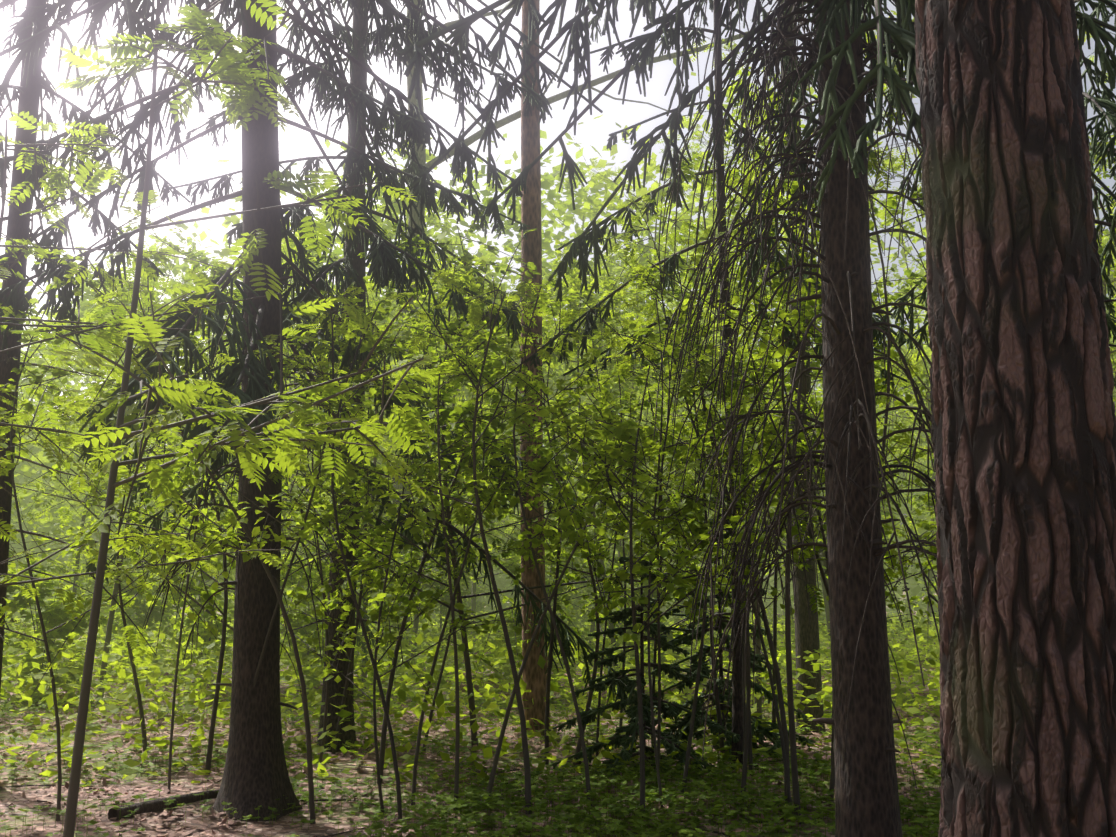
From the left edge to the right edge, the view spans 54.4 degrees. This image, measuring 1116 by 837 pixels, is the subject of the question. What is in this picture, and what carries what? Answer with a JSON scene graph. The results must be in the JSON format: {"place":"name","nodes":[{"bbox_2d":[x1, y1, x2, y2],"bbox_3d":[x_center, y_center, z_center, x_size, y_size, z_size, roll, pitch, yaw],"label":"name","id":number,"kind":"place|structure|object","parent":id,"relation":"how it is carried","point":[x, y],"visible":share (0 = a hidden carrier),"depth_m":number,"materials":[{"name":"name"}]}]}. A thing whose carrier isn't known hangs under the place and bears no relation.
{"place":"outdoors","nodes":[
{"label":"outdoors","id":0,"kind":"place"},
{"bbox_2d":[0,591,941,836],"bbox_3d":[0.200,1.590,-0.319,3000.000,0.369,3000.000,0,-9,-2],"label":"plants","id":1,"kind":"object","parent":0,"point":[319,829],"depth_m":10.05,"materials":[{"name":"green plant"}]},
{"bbox_2d":[0,704,940,836],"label":"dead leaves","id":2,"kind":"object","parent":1,"relation":"on","point":[137,791],"visible":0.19,"depth_m":9.71,"materials":[{"name":"brown plant"}]},
{"bbox_2d":[0,687,941,836],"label":"floor plants","id":3,"kind":"object","parent":1,"relation":"on","point":[475,791],"visible":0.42,"depth_m":8.36,"materials":[{"name":"green plant"}]},
{"bbox_2d":[520,0,549,736],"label":"tree trunk","id":4,"kind":"object","parent":1,"relation":"on","point":[534,676],"visible":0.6,"depth_m":13.10,"materials":[{"name":"brown plant"}]},
{"bbox_2d":[0,10,1115,786],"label":"foliage","id":5,"kind":"object","parent":1,"relation":"on","point":[116,658],"visible":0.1,"depth_m":19.86,"materials":[{"name":"green plant"}]},
{"bbox_2d":[0,0,1115,836],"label":"sapling stems","id":6,"kind":"object","parent":1,"relation":"on","point":[788,744],"visible":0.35,"depth_m":8.64,"materials":[{"name":"green plant"}]},
{"bbox_2d":[0,0,1115,667],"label":"leaves","id":7,"kind":"object","parent":6,"relation":"attached to","point":[232,66],"visible":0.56,"depth_m":5.00,"materials":[{"name":"green plant"}]},
{"bbox_2d":[0,65,1115,712],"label":"broad leaves","id":8,"kind":"object","parent":1,"relation":"on","point":[624,431],"visible":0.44,"depth_m":9.13,"materials":[{"name":"green plant"}]},
{"bbox_2d":[0,0,1115,836],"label":"dry twigs","id":9,"kind":"object","parent":1,"relation":"on","point":[784,36],"visible":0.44,"depth_m":6.37,"materials":[{"name":"green plant"}]},
{"bbox_2d":[0,0,1115,836],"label":"spruce","id":10,"kind":"object","parent":1,"relation":"on","point":[384,264],"depth_m":8.69,"materials":[{"name":"green plant"}]},
{"bbox_2d":[380,0,806,666],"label":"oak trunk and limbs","id":11,"kind":"object","parent":1,"relation":"on","point":[476,136],"visible":0.21,"depth_m":24.66,"materials":[{"name":"plant"}]},
{"bbox_2d":[914,0,1115,836],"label":"tree trunk","id":12,"kind":"object","parent":1,"relation":"on","point":[1023,428],"visible":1,"depth_m":3.26,"materials":[{"name":"brown plant"}]},
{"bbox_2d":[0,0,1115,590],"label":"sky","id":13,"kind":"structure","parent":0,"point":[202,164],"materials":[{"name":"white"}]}
]}

